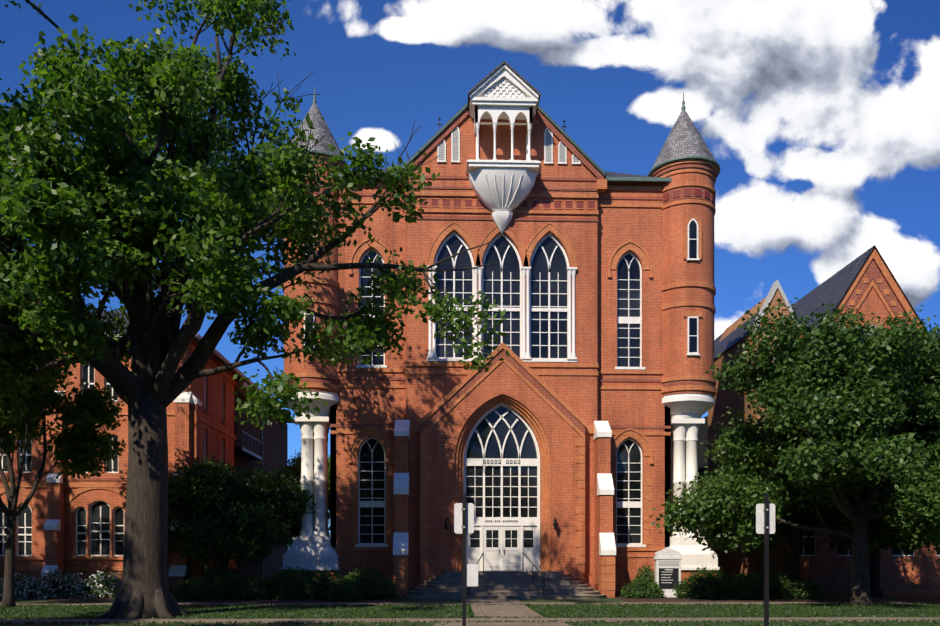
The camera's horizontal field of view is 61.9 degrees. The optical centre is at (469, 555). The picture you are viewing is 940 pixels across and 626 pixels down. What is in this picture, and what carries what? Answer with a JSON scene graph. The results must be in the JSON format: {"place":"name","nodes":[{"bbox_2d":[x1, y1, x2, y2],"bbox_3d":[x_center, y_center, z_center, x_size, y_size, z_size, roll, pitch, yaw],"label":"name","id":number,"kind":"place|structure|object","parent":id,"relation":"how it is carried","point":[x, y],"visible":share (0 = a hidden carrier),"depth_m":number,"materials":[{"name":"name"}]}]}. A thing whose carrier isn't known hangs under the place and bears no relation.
{"place":"outdoors","nodes":[
{"label":"outdoors","id":0,"kind":"place"},
{"bbox_2d":[0,337,287,594],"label":"hall walls","id":1,"kind":"structure","parent":0,"point":[54,504],"depth_m":39.94,"materials":[{"name":"red brick"}]},
{"bbox_2d":[0,364,222,555],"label":"windows","id":2,"kind":"structure","parent":1,"relation":"in","point":[99,528],"depth_m":40.10,"materials":[{"name":"white wood"}]},
{"bbox_2d":[90,311,297,424],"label":"hall roof","id":3,"kind":"structure","parent":1,"relation":"on","point":[219,356],"depth_m":45.59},
{"bbox_2d":[0,583,939,625],"bbox_3d":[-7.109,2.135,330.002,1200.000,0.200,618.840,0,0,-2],"label":"lawn","id":4,"kind":"structure","parent":0,"point":[902,595],"depth_m":28.47,"materials":[{"name":"green plant"}]},
{"bbox_2d":[0,257,126,606],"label":"tree","id":5,"kind":"object","parent":4,"relation":"on","point":[88,414],"depth_m":31.85,"materials":[{"name":"green plant"}]},
{"bbox_2d":[168,453,326,571],"bbox_3d":[-12.419,-1.447,40.218,10.118,7.164,7.756,0,0,-2],"label":"magnolia tree","id":6,"kind":"object","parent":4,"relation":"on","point":[228,507],"depth_m":38.07,"materials":[{"name":"green plant"}]},
{"bbox_2d":[0,0,509,619],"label":"oak","id":7,"kind":"object","parent":4,"relation":"on","point":[96,179],"depth_m":24.25,"materials":[{"name":"green plant"}]},
{"bbox_2d":[255,449,329,549],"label":"tree","id":8,"kind":"object","parent":4,"relation":"on","point":[294,469],"depth_m":53.64,"materials":[{"name":"green plant"}]},
{"bbox_2d":[281,390,339,579],"bbox_3d":[-8.034,-3.102,40.514,3.160,10.272,3.160,0,0,-2],"label":"column cluster","id":9,"kind":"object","parent":4,"relation":"on","point":[311,549],"depth_m":39.86,"materials":[{"name":"white stone"}]},
{"bbox_2d":[282,153,343,392],"bbox_3d":[-8.034,-14.098,40.514,3.440,11.763,3.440,0,0,-2],"label":"turret","id":10,"kind":"object","parent":9,"relation":"on","point":[323,292],"visible":0.23,"depth_m":39.12,"materials":[{"name":"brick"}]},
{"bbox_2d":[289,86,349,169],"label":"turret roof","id":11,"kind":"structure","parent":10,"relation":"on","point":[321,129],"depth_m":39.59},
{"bbox_2d":[0,595,827,602],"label":"planting beds","id":12,"kind":"object","parent":4,"relation":"on","point":[667,599],"visible":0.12,"depth_m":35.26,"materials":[{"name":"brown soil"}]},
{"bbox_2d":[0,573,39,598],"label":"shrub","id":13,"kind":"object","parent":12,"relation":"on","point":[23,583],"depth_m":36.73,"materials":[{"name":"plant"}]},
{"bbox_2d":[31,568,84,598],"bbox_3d":[-19.608,1.374,37.556,2.887,1.550,2.298,0,0,-2],"label":"shrub","id":14,"kind":"object","parent":12,"relation":"on","point":[44,578],"depth_m":36.92,"materials":[{"name":"plant"}]},
{"bbox_2d":[76,571,121,597],"bbox_3d":[-17.693,1.424,37.980,3.008,1.390,2.369,0,0,-2],"label":"shrub","id":15,"kind":"object","parent":12,"relation":"on","point":[108,590],"depth_m":37.33,"materials":[{"name":"plant"}]},
{"bbox_2d":[111,582,171,597],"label":"shrub","id":16,"kind":"object","parent":12,"relation":"on","point":[116,588],"visible":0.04,"depth_m":37.15,"materials":[{"name":"green plant"}]},
{"bbox_2d":[173,575,220,600],"bbox_3d":[-12.444,1.507,35.697,2.270,1.280,1.989,0,0,-2],"label":"shrub","id":17,"kind":"object","parent":12,"relation":"on","point":[187,583],"depth_m":35.26,"materials":[{"name":"green plant"}]},
{"bbox_2d":[200,562,241,587],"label":"shrub","id":18,"kind":"object","parent":12,"relation":"on","point":[211,571],"depth_m":37.79,"materials":[{"name":"green plant"}]},
{"bbox_2d":[211,570,249,599],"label":"shrub","id":19,"kind":"object","parent":12,"relation":"on","point":[223,579],"depth_m":35.98,"materials":[{"name":"green plant"}]},
{"bbox_2d":[232,575,275,600],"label":"shrub","id":20,"kind":"object","parent":12,"relation":"on","point":[254,580],"depth_m":35.50,"materials":[{"name":"green plant"}]},
{"bbox_2d":[262,566,316,599],"bbox_3d":[-8.324,1.288,36.641,3.529,1.693,2.757,0,0,-2],"label":"shrub","id":21,"kind":"object","parent":12,"relation":"on","point":[286,573],"depth_m":35.89,"materials":[{"name":"green plant"}]},
{"bbox_2d":[298,568,354,600],"bbox_3d":[-6.685,1.350,36.434,2.901,1.556,2.507,0,0,-2],"label":"shrub","id":22,"kind":"object","parent":12,"relation":"on","point":[327,577],"depth_m":35.77,"materials":[{"name":"green plant"}]},
{"bbox_2d":[325,582,362,601],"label":"shrub","id":23,"kind":"object","parent":12,"relation":"on","point":[341,586],"depth_m":34.79,"materials":[{"name":"green plant"}]},
{"bbox_2d":[336,565,399,599],"bbox_3d":[-4.913,1.299,36.742,3.253,1.677,2.782,0,0,-2],"label":"shrub","id":24,"kind":"object","parent":12,"relation":"on","point":[390,592],"depth_m":36.14,"materials":[{"name":"green plant"}]},
{"bbox_2d":[620,574,666,598],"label":"shrub","id":25,"kind":"object","parent":12,"relation":"on","point":[637,581],"depth_m":37.07,"materials":[{"name":"green plant"}]},
{"bbox_2d":[636,562,654,583],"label":"shrub","id":26,"kind":"object","parent":12,"relation":"on","point":[647,571],"depth_m":38.42,"materials":[{"name":"green plant"}]},
{"bbox_2d":[653,547,681,596],"bbox_3d":[9.617,0.815,38.093,1.360,2.440,0.400,0,0,-2],"label":"monument sign","id":27,"kind":"object","parent":12,"relation":"on","point":[667,568],"visible":0.9,"depth_m":37.93,"materials":[{"name":"white stone"}]},
{"bbox_2d":[672,564,734,598],"bbox_3d":[11.243,1.273,37.253,3.237,1.720,2.529,0,0,-2],"label":"shrub","id":28,"kind":"object","parent":12,"relation":"on","point":[682,593],"depth_m":36.68,"materials":[{"name":"green plant"}]},
{"bbox_2d":[723,571,772,599],"bbox_3d":[12.914,1.431,36.885,2.765,1.402,2.294,0,0,-2],"label":"shrub","id":29,"kind":"object","parent":12,"relation":"on","point":[753,577],"depth_m":36.29,"materials":[{"name":"green plant"}]},
{"bbox_2d":[782,577,823,599],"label":"shrub","id":30,"kind":"object","parent":12,"relation":"on","point":[818,592],"depth_m":36.35,"materials":[{"name":"green plant"}]},
{"bbox_2d":[0,599,939,625],"bbox_3d":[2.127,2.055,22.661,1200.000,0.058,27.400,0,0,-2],"label":"pavements","id":31,"kind":"structure","parent":4,"relation":"on","point":[521,611],"depth_m":25.26,"materials":[{"name":"concrete"}]},
{"bbox_2d":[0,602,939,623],"bbox_3d":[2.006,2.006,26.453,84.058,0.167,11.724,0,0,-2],"label":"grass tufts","id":32,"kind":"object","parent":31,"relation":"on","point":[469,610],"depth_m":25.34,"materials":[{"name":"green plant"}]},
{"bbox_2d":[650,297,939,604],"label":"tree","id":33,"kind":"object","parent":4,"relation":"on","point":[858,432],"depth_m":29.81,"materials":[{"name":"green plant"}]},
{"bbox_2d":[687,321,939,596],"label":"tree","id":34,"kind":"object","parent":4,"relation":"on","point":[725,469],"depth_m":39.15,"materials":[{"name":"green plant"}]},
{"bbox_2d":[880,357,939,542],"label":"tree","id":35,"kind":"object","parent":4,"relation":"on","point":[884,491],"visible":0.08,"depth_m":32.49,"materials":[{"name":"green plant"}]},
{"bbox_2d":[0,0,939,549],"label":"sky","id":36,"kind":"structure","parent":0,"point":[820,119],"materials":[{"name":"blue"}]},
{"bbox_2d":[330,103,670,597],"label":"clark hall walls","id":37,"kind":"structure","parent":0,"point":[415,413],"depth_m":39.61,"materials":[{"name":"brick"}]},
{"bbox_2d":[358,232,642,543],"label":"windows","id":38,"kind":"structure","parent":37,"relation":"in","point":[548,300],"depth_m":39.94,"materials":[{"name":"glass"}]},
{"bbox_2d":[444,517,557,530],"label":"wall lanterns","id":39,"kind":"object","parent":37,"relation":"attached to","point":[555,524],"visible":1,"depth_m":38.75,"materials":[{"name":"black metal"}]},
{"bbox_2d":[463,403,539,570],"bbox_3d":[1.615,-3.430,39.693,4.000,8.670,0.380,0,0,-2],"label":"arched entrance door","id":40,"kind":"structure","parent":37,"relation":"in","point":[501,475],"depth_m":39.82,"materials":[{"name":"white wood"}]},
{"bbox_2d":[331,102,671,182],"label":"roof","id":41,"kind":"structure","parent":37,"relation":"on","point":[615,177],"depth_m":39.84,"materials":[{"name":"metal"}]},
{"bbox_2d":[466,60,540,232],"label":"oriel balcony","id":42,"kind":"structure","parent":37,"relation":"attached to","point":[504,90],"depth_m":38.45,"materials":[{"name":"white wood"}]},
{"bbox_2d":[427,117,580,361],"bbox_3d":[1.711,-15.947,39.523,7.780,12.342,0.274,0,0,-2],"label":"window trim","id":43,"kind":"structure","parent":37,"relation":"attached to","point":[548,159],"depth_m":39.50,"materials":[{"name":"white wood"}]},
{"bbox_2d":[651,159,717,397],"bbox_3d":[11.198,-14.098,41.092,3.440,11.763,3.440,0,0,-2],"label":"turret","id":44,"kind":"object","parent":37,"relation":"attached to","point":[688,287],"visible":0.71,"depth_m":39.68,"materials":[{"name":"brick"}]},
{"bbox_2d":[648,92,719,176],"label":"turret roof","id":45,"kind":"structure","parent":44,"relation":"on","point":[684,140],"depth_m":40.03,"materials":[{"name":"grey tile"}]},
{"bbox_2d":[403,571,605,598],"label":"entrance steps","id":46,"kind":"structure","parent":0,"point":[500,585],"depth_m":37.41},
{"bbox_2d":[468,552,545,595],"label":"stair handrails","id":47,"kind":"object","parent":46,"relation":"on","point":[544,581],"visible":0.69,"depth_m":37.71,"materials":[{"name":"metal"}]},
{"bbox_2d":[662,393,719,584],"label":"column cluster","id":48,"kind":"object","parent":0,"point":[688,411],"depth_m":40.25,"materials":[{"name":"white stone"}]},
{"bbox_2d":[751,569,789,598],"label":"shrub","id":49,"kind":"object","parent":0,"point":[778,579],"depth_m":36.94,"materials":[{"name":"green plant"}]},
{"bbox_2d":[700,454,861,585],"bbox_3d":[15.896,-1.885,39.760,8.265,8.039,8.903,0,0,-2],"label":"tree","id":50,"kind":"object","parent":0,"point":[804,518],"depth_m":38.33,"materials":[{"name":"green plant"}]},
{"bbox_2d":[697,247,939,588],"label":"hall walls","id":51,"kind":"structure","parent":0,"point":[873,287],"depth_m":48.21,"materials":[{"name":"brick"}]},
{"bbox_2d":[714,245,939,358],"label":"hall roof","id":52,"kind":"structure","parent":51,"relation":"on","point":[832,289],"depth_m":50.84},
{"bbox_2d":[799,529,939,555],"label":"windows","id":53,"kind":"structure","parent":51,"relation":"in","point":[809,548],"depth_m":48.34,"materials":[{"name":"glass"}]},
{"label":"road","id":54,"kind":"structure","parent":0,"visible":0},
{"bbox_2d":[454,491,477,625],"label":"street sign post","id":55,"kind":"object","parent":54,"relation":"on","point":[463,518],"visible":1,"depth_m":12.29,"materials":[{"name":"black metal"}]},
{"bbox_2d":[756,492,774,625],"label":"street sign post","id":56,"kind":"object","parent":54,"relation":"on","point":[765,518],"visible":1,"depth_m":12.44,"materials":[{"name":"black metal"}]}
]}

